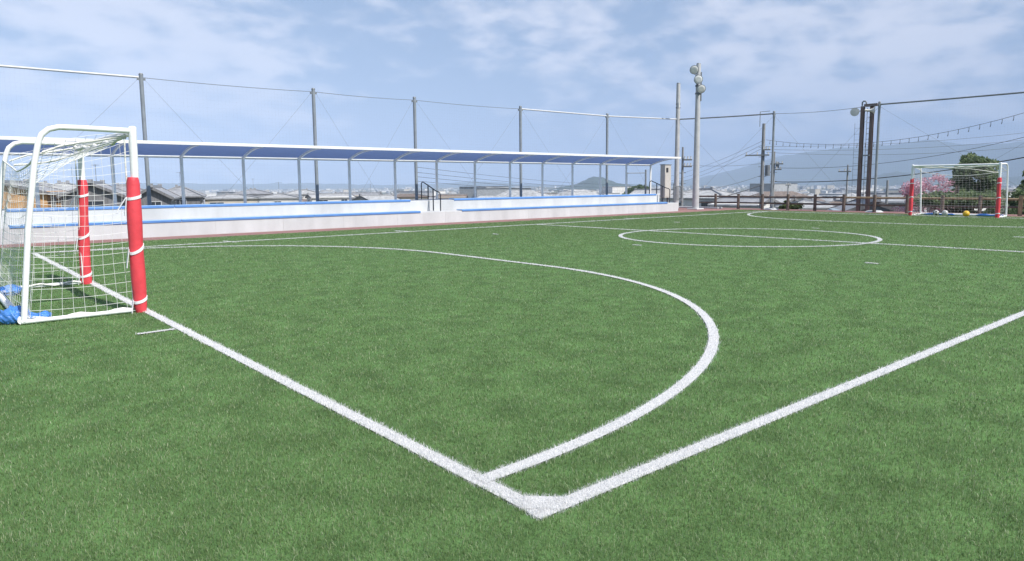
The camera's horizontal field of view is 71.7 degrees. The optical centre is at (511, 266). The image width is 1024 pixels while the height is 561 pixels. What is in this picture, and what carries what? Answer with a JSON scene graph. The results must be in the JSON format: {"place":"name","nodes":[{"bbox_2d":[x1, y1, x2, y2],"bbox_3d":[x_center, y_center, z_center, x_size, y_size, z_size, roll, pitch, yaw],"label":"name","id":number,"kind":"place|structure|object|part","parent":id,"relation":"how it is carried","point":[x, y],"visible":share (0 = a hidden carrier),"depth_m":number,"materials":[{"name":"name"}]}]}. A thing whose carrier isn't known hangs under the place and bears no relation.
{"place":"outdoors","nodes":[
{"label":"outdoors","id":0,"kind":"place"},
{"bbox_2d":[116,183,143,191],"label":"house","id":1,"kind":"structure","parent":0,"point":[121,186],"depth_m":90.10,"materials":[{"name":"beige paint"}]},
{"bbox_2d":[334,191,381,196],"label":"house","id":2,"kind":"structure","parent":0,"point":[365,193],"depth_m":147.44,"materials":[{"name":"beige paint"}]},
{"bbox_2d":[105,181,659,189],"bbox_3d":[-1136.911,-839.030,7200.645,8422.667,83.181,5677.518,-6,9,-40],"label":"hills","id":3,"kind":"structure","parent":0,"point":[167,186],"depth_m":7361.74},
{"bbox_2d":[423,177,581,189],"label":"overhead wire","id":4,"kind":"object","parent":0,"point":[499,184],"visible":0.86,"depth_m":84.74,"materials":[{"name":"grey"}]},
{"bbox_2d":[418,172,601,187],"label":"overhead wire","id":5,"kind":"object","parent":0,"point":[496,180],"visible":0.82,"depth_m":86.34,"materials":[{"name":"grey"}]},
{"bbox_2d":[0,210,1023,560],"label":"turf","id":6,"kind":"structure","parent":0,"point":[478,366],"depth_m":4.81,"materials":[{"name":"green plant"}]},
{"bbox_2d":[0,284,21,295],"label":"sandbag","id":7,"kind":"object","parent":6,"relation":"on","point":[3,289],"visible":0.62,"depth_m":9.29,"materials":[{"name":"blue plastic"}]},
{"bbox_2d":[0,305,28,324],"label":"sandbag","id":8,"kind":"object","parent":6,"relation":"on","point":[10,315],"visible":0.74,"depth_m":7.32,"materials":[{"name":"blue plastic"}]},
{"bbox_2d":[28,310,51,318],"bbox_3d":[-5.056,0.525,7.551,0.233,0.106,0.161,-2,7,-15],"label":"sandbag","id":9,"kind":"object","parent":6,"relation":"on","point":[45,313],"visible":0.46,"depth_m":7.51,"materials":[{"name":"blue plastic"}]},
{"bbox_2d":[0,124,147,324],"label":"football goal","id":10,"kind":"object","parent":6,"relation":"on","point":[133,212],"visible":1,"depth_m":7.90,"materials":[{"name":"white paint"}]},
{"bbox_2d":[135,328,176,334],"bbox_3d":[-3.461,0.625,6.911,0.377,0.034,0.095,-6,9,-40],"label":"substitution mark","id":11,"kind":"object","parent":6,"relation":"on","point":[163,330],"visible":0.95,"depth_m":6.92,"materials":[{"name":"white paint"}]},
{"bbox_2d":[31,253,552,516],"bbox_3d":[-5.085,0.374,9.156,0.185,0.035,16.227,-6,9,-40],"label":"goal line","id":12,"kind":"object","parent":6,"relation":"on","point":[502,490],"visible":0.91,"depth_m":4.27,"materials":[{"name":"white paint"}]},
{"bbox_2d":[36,245,720,483],"bbox_3d":[-2.777,0.101,11.341,6.409,0.035,15.787,-6,9,-40],"label":"penalty area line","id":13,"kind":"object","parent":6,"relation":"on","point":[699,367],"visible":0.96,"depth_m":4.59,"materials":[{"name":"white paint"}]},
{"bbox_2d":[39,211,759,252],"bbox_3d":[0.839,-1.491,24.698,29.338,0.035,0.189,-6,9,-40],"label":"touchline","id":14,"kind":"object","parent":6,"relation":"on","point":[378,233],"visible":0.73,"depth_m":20.34,"materials":[{"name":"paint"}]},
{"bbox_2d":[518,493,567,512],"bbox_3d":[0.136,1.040,3.130,0.256,0.034,0.205,0,7,4],"label":"corner mark","id":15,"kind":"object","parent":6,"relation":"on","point":[541,499],"visible":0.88,"depth_m":3.14,"materials":[{"name":"white paint"}]},
{"bbox_2d":[618,228,882,246],"bbox_3d":[6.058,-0.816,18.585,6.530,0.035,6.513,-6,9,-40],"label":"circle","id":16,"kind":"object","parent":6,"relation":"on","point":[878,238],"visible":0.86,"depth_m":17.13,"materials":[{"name":"white paint"}]},
{"bbox_2d":[526,310,1023,519],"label":"touchline","id":17,"kind":"object","parent":6,"relation":"on","point":[587,492],"visible":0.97,"depth_m":3.98,"materials":[{"name":"white paint"}]},
{"bbox_2d":[538,224,1022,251],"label":"halfway line","id":18,"kind":"object","parent":6,"relation":"on","point":[798,239],"visible":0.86,"depth_m":17.24,"materials":[{"name":"white paint"}]},
{"bbox_2d":[747,211,1022,227],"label":"penalty area line","id":19,"kind":"object","parent":6,"relation":"on","point":[870,222],"visible":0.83,"depth_m":24.12,"materials":[{"name":"paint"}]},
{"bbox_2d":[762,211,1022,218],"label":"goal line","id":20,"kind":"object","parent":6,"relation":"on","point":[885,214],"visible":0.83,"depth_m":28.88,"materials":[{"name":"paint"}]},
{"bbox_2d":[924,213,954,214],"bbox_3d":[17.675,-2.183,29.233,0.246,0.096,1.165,-6,9,-40],"label":"sandbag","id":21,"kind":"object","parent":6,"relation":"on","point":[939,214],"visible":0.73,"depth_m":29.36,"materials":[{"name":"blue fabric"}]},
{"bbox_2d":[942,210,947,215],"bbox_3d":[17.569,-2.191,28.731,0.230,0.230,0.230,-4,7,-25],"label":"football","id":22,"kind":"object","parent":6,"relation":"on","point":[944,212],"visible":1,"depth_m":28.66,"materials":[{"name":"white leather"}]},
{"bbox_2d":[908,162,1008,217],"bbox_3d":[17.730,-3.022,28.129,1.232,2.142,3.231,-6,9,-40],"label":"football goal","id":23,"kind":"object","parent":6,"relation":"on","point":[912,189],"visible":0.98,"depth_m":27.82,"materials":[{"name":"white paint"}]},
{"bbox_2d":[963,211,969,216],"bbox_3d":[17.865,-2.095,27.847,0.240,0.240,0.240,0,7,4],"label":"football","id":24,"kind":"object","parent":6,"relation":"on","point":[966,213],"visible":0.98,"depth_m":27.77,"materials":[{"name":"yellow leather"}]},
{"bbox_2d":[976,214,1003,215],"bbox_3d":[18.840,-2.038,27.869,0.246,0.106,0.971,-6,9,-40],"label":"sandbag","id":25,"kind":"object","parent":6,"relation":"on","point":[987,215],"visible":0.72,"depth_m":27.87,"materials":[{"name":"blue plastic"}]},
{"bbox_2d":[0,208,1023,247],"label":"red surround","id":26,"kind":"object","parent":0,"point":[680,210],"visible":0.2,"depth_m":24.96,"materials":[{"name":"rubber"}]},
{"bbox_2d":[0,65,676,205],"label":"ball stop fence","id":27,"kind":"object","parent":26,"relation":"on","point":[140,78],"visible":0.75,"depth_m":25.72,"materials":[{"name":"metal"}]},
{"bbox_2d":[0,195,677,244],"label":"concrete stand","id":28,"kind":"object","parent":26,"relation":"on","point":[448,212],"visible":0.7,"depth_m":23.68,"materials":[{"name":"white concrete"}]},
{"bbox_2d":[6,199,410,211],"bbox_3d":[-8.651,-2.002,22.689,12.408,0.074,0.375,-6,9,-40],"label":"bench","id":29,"kind":"object","parent":28,"relation":"on","point":[199,205],"visible":0.94,"depth_m":22.00,"materials":[{"name":"plastic"}]},
{"bbox_2d":[8,211,420,227],"bbox_3d":[-8.170,-1.533,22.092,12.358,0.074,0.375,-6,9,-40],"label":"bench","id":30,"kind":"object","parent":28,"relation":"on","point":[226,218],"visible":0.88,"depth_m":21.52,"materials":[{"name":"metal"}]},
{"bbox_2d":[0,136,680,207],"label":"canopy","id":31,"kind":"object","parent":28,"relation":"on","point":[182,150],"visible":0.78,"depth_m":24.53,"materials":[{"name":"metal"}]},
{"bbox_2d":[421,181,440,210],"bbox_3d":[-3.101,-2.715,27.035,0.048,1.121,1.322,-6,9,-40],"label":"handrail","id":32,"kind":"object","parent":28,"relation":"on","point":[428,186],"visible":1,"depth_m":26.95,"materials":[{"name":"black metal"}]},
{"bbox_2d":[449,194,656,199],"bbox_3d":[2.415,-3.179,32.015,12.608,0.074,0.375,-6,9,-40],"label":"bench","id":33,"kind":"object","parent":28,"relation":"on","point":[490,198],"visible":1,"depth_m":31.06,"materials":[{"name":"plastic"}]},
{"bbox_2d":[457,202,667,210],"bbox_3d":[2.805,-2.700,31.341,12.678,0.074,0.375,-6,9,-40],"label":"bench","id":34,"kind":"object","parent":28,"relation":"on","point":[509,208],"visible":1,"depth_m":30.42,"materials":[{"name":"plastic"}]},
{"bbox_2d":[649,180,669,202],"bbox_3d":[7.493,-3.842,35.964,0.048,1.121,1.322,-6,9,-40],"label":"handrail","id":35,"kind":"object","parent":28,"relation":"on","point":[662,190],"visible":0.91,"depth_m":35.89,"materials":[{"name":"grey metal"}]},
{"bbox_2d":[627,170,646,193],"bbox_3d":[6.806,-4.237,38.659,1.620,2.150,0.100,-6,9,-40],"label":"steel frame","id":36,"kind":"object","parent":26,"relation":"on","point":[645,180],"visible":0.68,"depth_m":39.02,"materials":[{"name":"grey metal"}]},
{"bbox_2d":[660,164,671,201],"bbox_3d":[8.313,-4.344,38.352,0.580,2.410,0.380,-6,9,-40],"label":"meter cabinet","id":37,"kind":"object","parent":26,"relation":"on","point":[665,175],"visible":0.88,"depth_m":38.17,"materials":[{"name":"grey metal"}]},
{"bbox_3d":[8.419,-4.405,38.219,0.490,1.160,0.008,-6,9,-40],"label":"door","id":38,"kind":"part","parent":37,"relation":"part of","materials":[{"name":"beige metal"}]},
{"bbox_2d":[674,83,679,207],"bbox_3d":[9.229,-6.646,39.505,0.350,7.100,0.346,-6,9,-40],"label":"concrete pole","id":39,"kind":"object","parent":26,"relation":"on","point":[677,153],"visible":0.91,"depth_m":39.42,"materials":[{"name":"concrete"}]},
{"bbox_2d":[673,183,682,201],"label":"metal gate","id":40,"kind":"structure","parent":26,"relation":"on","point":[675,193],"depth_m":37.14,"materials":[{"name":"metal"}]},
{"bbox_2d":[687,63,705,209],"bbox_3d":[9.796,-6.811,37.570,1.045,7.870,0.870,-6,9,-40],"label":"floodlight pole","id":41,"kind":"object","parent":26,"relation":"on","point":[695,70],"visible":0.98,"depth_m":37.64,"materials":[{"name":"metal"}]},
{"bbox_2d":[679,206,721,208],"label":"kerb","id":42,"kind":"structure","parent":26,"relation":"on","point":[701,207],"depth_m":39.38,"materials":[{"name":"white concrete"}]},
{"bbox_2d":[679,92,1023,212],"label":"ball stop fence","id":43,"kind":"object","parent":26,"relation":"on","point":[877,149],"visible":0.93,"depth_m":32.95,"materials":[{"name":"metal"}]},
{"bbox_2d":[850,101,877,210],"bbox_3d":[16.797,-5.267,33.923,0.613,5.344,1.102,-6,9,-40],"label":"speaker mast","id":44,"kind":"object","parent":26,"relation":"on","point":[862,111],"visible":0.94,"depth_m":33.91,"materials":[{"name":"brown metal"}]},
{"bbox_2d":[0,0,1023,184],"label":"sky","id":45,"kind":"structure","parent":0,"point":[599,57],"materials":[{"name":"blue"}]},
{"bbox_2d":[419,167,610,184],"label":"overhead wire","id":46,"kind":"object","parent":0,"point":[508,177],"visible":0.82,"depth_m":87.26,"materials":[{"name":"grey"}]},
{"bbox_2d":[493,190,545,196],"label":"town house","id":47,"kind":"structure","parent":0,"point":[526,193],"depth_m":141.62,"materials":[{"name":"white paint"}]},
{"bbox_2d":[194,185,899,195],"bbox_3d":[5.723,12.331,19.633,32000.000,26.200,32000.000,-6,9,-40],"label":"ground","id":48,"kind":"structure","parent":0,"point":[550,187],"depth_m":5121.88,"materials":[{"name":"soil"}]},
{"bbox_2d":[2,179,66,208],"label":"house","id":49,"kind":"structure","parent":48,"relation":"on","point":[48,198],"depth_m":66.88,"materials":[{"name":"paint"}]},
{"bbox_2d":[50,197,56,207],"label":"window","id":50,"kind":"structure","parent":49,"relation":"in","point":[53,206],"depth_m":69.25,"materials":[{"name":"grey glass"}]},
{"bbox_2d":[39,181,51,185],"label":"house","id":51,"kind":"structure","parent":48,"relation":"on","point":[45,183],"depth_m":92.80,"materials":[{"name":"grey tile"}]},
{"bbox_2d":[48,180,76,190],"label":"house","id":52,"kind":"structure","parent":48,"relation":"on","point":[67,182],"depth_m":76.66,"materials":[{"name":"grey paint"}]},
{"bbox_2d":[56,179,125,206],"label":"house","id":53,"kind":"structure","parent":48,"relation":"on","point":[98,189],"depth_m":67.59,"materials":[{"name":"grey tile"}]},
{"bbox_2d":[88,200,104,206],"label":"window","id":54,"kind":"structure","parent":53,"relation":"in","point":[97,202],"depth_m":67.60,"materials":[{"name":"grey glass"}]},
{"bbox_2d":[140,184,180,205],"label":"house","id":55,"kind":"structure","parent":48,"relation":"on","point":[159,192],"depth_m":71.50,"materials":[{"name":"grey tile"}]},
{"bbox_2d":[151,201,161,204],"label":"window","id":56,"kind":"structure","parent":55,"relation":"in","point":[155,202],"depth_m":71.43,"materials":[{"name":"grey glass"}]},
{"bbox_2d":[168,185,206,204],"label":"house","id":57,"kind":"structure","parent":48,"relation":"on","point":[191,195],"depth_m":95.69,"materials":[{"name":"grey tile"}]},
{"bbox_2d":[177,199,186,204],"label":"window","id":58,"kind":"structure","parent":57,"relation":"in","point":[179,201],"depth_m":95.00,"materials":[{"name":"grey glass"}]},
{"bbox_2d":[203,193,260,203],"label":"house","id":59,"kind":"structure","parent":48,"relation":"on","point":[227,198],"depth_m":101.21,"materials":[{"name":"beige paint"}]},
{"bbox_2d":[209,202,223,203],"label":"window","id":60,"kind":"structure","parent":59,"relation":"in","point":[209,202],"depth_m":100.37,"materials":[{"name":"grey glass"}]},
{"bbox_2d":[232,188,273,195],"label":"house","id":61,"kind":"structure","parent":48,"relation":"on","point":[254,192],"depth_m":137.80,"materials":[{"name":"white paint"}]},
{"bbox_2d":[259,192,303,202],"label":"house","id":62,"kind":"structure","parent":48,"relation":"on","point":[282,197],"depth_m":112.78,"materials":[{"name":"white paint"}]},
{"bbox_2d":[284,188,319,198],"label":"house","id":63,"kind":"structure","parent":48,"relation":"on","point":[304,192],"depth_m":143.01,"materials":[{"name":"white paint"}]},
{"bbox_2d":[305,192,355,201],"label":"house","id":64,"kind":"structure","parent":48,"relation":"on","point":[310,197],"depth_m":119.55,"materials":[{"name":"white paint"}]},
{"bbox_2d":[352,193,401,200],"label":"house","id":65,"kind":"structure","parent":48,"relation":"on","point":[378,197],"depth_m":118.18,"materials":[{"name":"grey paint"}]},
{"bbox_2d":[393,192,429,199],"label":"house","id":66,"kind":"structure","parent":48,"relation":"on","point":[403,196],"depth_m":137.62,"materials":[{"name":"beige paint"}]},
{"bbox_2d":[438,193,467,198],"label":"house","id":67,"kind":"structure","parent":48,"relation":"on","point":[445,196],"depth_m":149.15,"materials":[{"name":"beige paint"}]},
{"bbox_2d":[420,181,631,191],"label":"overhead wire","id":68,"kind":"object","parent":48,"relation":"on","point":[497,187],"visible":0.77,"depth_m":86.86,"materials":[{"name":"grey"}]},
{"bbox_2d":[552,189,598,195],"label":"town house","id":69,"kind":"structure","parent":48,"relation":"on","point":[576,192],"depth_m":133.41,"materials":[{"name":"white paint"}]},
{"bbox_2d":[195,183,1018,198],"bbox_3d":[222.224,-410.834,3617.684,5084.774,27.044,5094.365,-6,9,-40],"label":"distant town","id":70,"kind":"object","parent":48,"relation":"on","point":[829,190],"visible":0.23,"depth_m":1382.99,"materials":[{"name":"white paint"}]},
{"bbox_2d":[679,147,691,205],"bbox_3d":[10.366,-4.471,42.456,0.749,5.374,0.348,5,8,37],"label":"utility pole","id":71,"kind":"object","parent":48,"relation":"on","point":[682,170],"visible":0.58,"depth_m":42.34,"materials":[{"name":"concrete"}]},
{"bbox_2d":[659,187,746,206],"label":"house","id":72,"kind":"structure","parent":48,"relation":"on","point":[687,197],"depth_m":86.50,"materials":[{"name":"white paint"}]},
{"bbox_2d":[700,203,709,206],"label":"window","id":73,"kind":"structure","parent":72,"relation":"in","point":[701,204],"depth_m":84.83,"materials":[{"name":"grey glass"}]},
{"bbox_2d":[707,195,780,208],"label":"house","id":74,"kind":"structure","parent":48,"relation":"on","point":[732,199],"depth_m":78.06,"materials":[{"name":"white paint"}]},
{"bbox_2d":[737,192,758,195],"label":"town house","id":75,"kind":"structure","parent":48,"relation":"on","point":[747,193],"depth_m":177.49,"materials":[{"name":"white paint"}]},
{"bbox_2d":[745,111,769,208],"bbox_3d":[16.260,-4.447,47.088,1.580,11.582,0.488,2,7,19],"label":"utility pole","id":76,"kind":"object","parent":48,"relation":"on","point":[767,170],"visible":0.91,"depth_m":46.58,"materials":[{"name":"concrete"}]},
{"bbox_2d":[766,133,1018,146],"bbox_3d":[26.844,-8.565,46.491,20.299,1.167,0.017,0,7,0],"label":"overhead wire","id":77,"kind":"object","parent":76,"relation":"attached to","point":[890,143],"visible":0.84,"depth_m":46.52,"materials":[{"name":"grey"}]},
{"bbox_2d":[767,147,1018,154],"bbox_3d":[26.881,-7.798,46.559,20.338,0.793,0.017,0,7,0],"label":"overhead wire","id":78,"kind":"object","parent":76,"relation":"attached to","point":[894,154],"visible":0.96,"depth_m":46.58,"materials":[{"name":"grey"}]},
{"bbox_2d":[771,140,1018,149],"bbox_3d":[26.862,-8.194,46.524,20.318,0.956,0.017,0,7,0],"label":"overhead wire","id":79,"kind":"object","parent":76,"relation":"attached to","point":[941,146],"visible":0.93,"depth_m":46.55,"materials":[{"name":"grey"}]},
{"bbox_2d":[770,113,1021,147],"bbox_3d":[21.362,-7.714,39.416,0.054,1.937,16.978,-5,8,-33],"label":"overhead wire","id":80,"kind":"object","parent":76,"relation":"attached to","point":[908,138],"visible":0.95,"depth_m":38.41,"materials":[{"name":"grey"}]},
{"bbox_2d":[769,152,782,207],"bbox_3d":[19.468,-3.895,52.417,0.900,9.196,0.440,2,7,20],"label":"utility pole","id":81,"kind":"object","parent":48,"relation":"on","point":[777,165],"visible":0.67,"depth_m":52.03,"materials":[{"name":"concrete"}]},
{"bbox_2d":[775,157,1023,181],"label":"overhead wire","id":82,"kind":"object","parent":81,"relation":"attached to","point":[900,175],"visible":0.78,"depth_m":43.17,"materials":[{"name":"grey"}]},
{"bbox_2d":[824,137,1023,167],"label":"overhead wire","id":83,"kind":"object","parent":81,"relation":"attached to","point":[931,156],"visible":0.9,"depth_m":43.96,"materials":[{"name":"grey"}]},
{"bbox_2d":[752,195,799,202],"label":"house","id":84,"kind":"structure","parent":48,"relation":"on","point":[781,200],"depth_m":89.97,"materials":[{"name":"beige paint"}]},
{"bbox_2d":[750,191,810,199],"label":"town house","id":85,"kind":"structure","parent":48,"relation":"on","point":[779,193],"depth_m":137.72,"materials":[{"name":"white paint"}]},
{"bbox_2d":[779,200,803,209],"bbox_3d":[15.983,-1.712,41.011,1.730,4.388,1.904,3,7,25],"label":"green shrub","id":86,"kind":"object","parent":48,"relation":"on","point":[783,206],"visible":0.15,"depth_m":40.52,"materials":[{"name":"green plant"}]},
{"bbox_2d":[774,198,835,209],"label":"house","id":87,"kind":"structure","parent":48,"relation":"on","point":[810,207],"depth_m":68.18,"materials":[{"name":"grey paint"}]},
{"bbox_2d":[827,198,847,202],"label":"house","id":88,"kind":"structure","parent":48,"relation":"on","point":[834,200],"depth_m":88.61,"materials":[{"name":"beige paint"}]},
{"bbox_2d":[826,193,855,201],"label":"town house","id":89,"kind":"structure","parent":48,"relation":"on","point":[853,195],"depth_m":141.84,"materials":[{"name":"white paint"}]},
{"bbox_2d":[838,165,850,201],"bbox_3d":[25.362,-3.678,54.327,0.900,8.231,0.368,3,7,25],"label":"utility pole","id":90,"kind":"object","parent":48,"relation":"on","point":[847,171],"visible":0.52,"depth_m":53.88,"materials":[{"name":"concrete"}]},
{"bbox_2d":[699,194,1023,215],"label":"rail fence","id":91,"kind":"object","parent":48,"relation":"on","point":[1020,199],"visible":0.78,"depth_m":32.72,"materials":[{"name":"brown wood"}]},
{"bbox_2d":[825,193,903,211],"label":"house","id":92,"kind":"structure","parent":48,"relation":"on","point":[853,208],"depth_m":38.90,"materials":[{"name":"grey"}]},
{"bbox_2d":[885,180,888,203],"bbox_3d":[28.922,-3.169,54.858,0.257,7.042,0.270,3,8,28],"label":"utility pole","id":93,"kind":"object","parent":48,"relation":"on","point":[887,188],"visible":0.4,"depth_m":54.48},
{"bbox_2d":[865,191,926,211],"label":"house","id":94,"kind":"structure","parent":48,"relation":"on","point":[895,201],"depth_m":77.56,"materials":[{"name":"grey paint"}]},
{"bbox_2d":[890,173,959,212],"bbox_3d":[20.613,-1.834,35.460,3.300,5.715,3.516,2,7,21],"label":"blossom tree","id":95,"kind":"object","parent":48,"relation":"on","point":[925,186],"visible":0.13,"depth_m":35.00,"materials":[{"name":"pink plant"}]},
{"bbox_2d":[913,185,1005,212],"bbox_3d":[20.880,-2.409,33.219,3.824,2.820,3.010,1,7,15],"label":"green shrub","id":96,"kind":"object","parent":48,"relation":"on","point":[961,194],"visible":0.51,"depth_m":32.35,"materials":[{"name":"green plant"}]},
{"bbox_2d":[948,152,1009,213],"bbox_3d":[23.822,-1.750,36.916,3.471,8.481,3.549,-6,9,-40],"label":"evergreen tree","id":97,"kind":"object","parent":48,"relation":"on","point":[987,183],"visible":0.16,"depth_m":35.96,"materials":[{"name":"green plant"}]},
{"bbox_2d":[986,188,1023,214],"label":"green shrub","id":98,"kind":"object","parent":48,"relation":"on","point":[1014,210],"visible":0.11,"depth_m":33.32,"materials":[{"name":"green plant"}]},
{"bbox_2d":[1010,171,1023,205],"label":"evergreen tree","id":99,"kind":"object","parent":48,"relation":"on","point":[1021,185],"visible":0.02,"depth_m":37.00,"materials":[{"name":"green plant"}]},
{"bbox_2d":[550,177,631,190],"bbox_3d":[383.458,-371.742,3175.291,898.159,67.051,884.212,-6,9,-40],"label":"round hill","id":100,"kind":"structure","parent":0,"point":[592,183],"depth_m":2984.47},
{"bbox_2d":[622,184,651,193],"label":"wooded knoll","id":101,"kind":"structure","parent":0,"point":[639,186],"depth_m":319.36,"materials":[{"name":"green plant"}]},
{"bbox_2d":[629,188,679,201],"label":"house","id":102,"kind":"structure","parent":0,"point":[642,191],"depth_m":120.57,"materials":[{"name":"white paint"}]},
{"bbox_2d":[648,140,1023,185],"bbox_3d":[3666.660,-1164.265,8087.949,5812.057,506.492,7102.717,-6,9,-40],"label":"mountain range","id":103,"kind":"structure","parent":0,"point":[789,172],"depth_m":6941.48,"materials":[{"name":"blue"}]},
{"bbox_2d":[821,171,1023,185],"bbox_3d":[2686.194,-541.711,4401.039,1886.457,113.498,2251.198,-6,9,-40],"label":"foothills","id":104,"kind":"structure","parent":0,"point":[900,180],"depth_m":4173.59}
]}

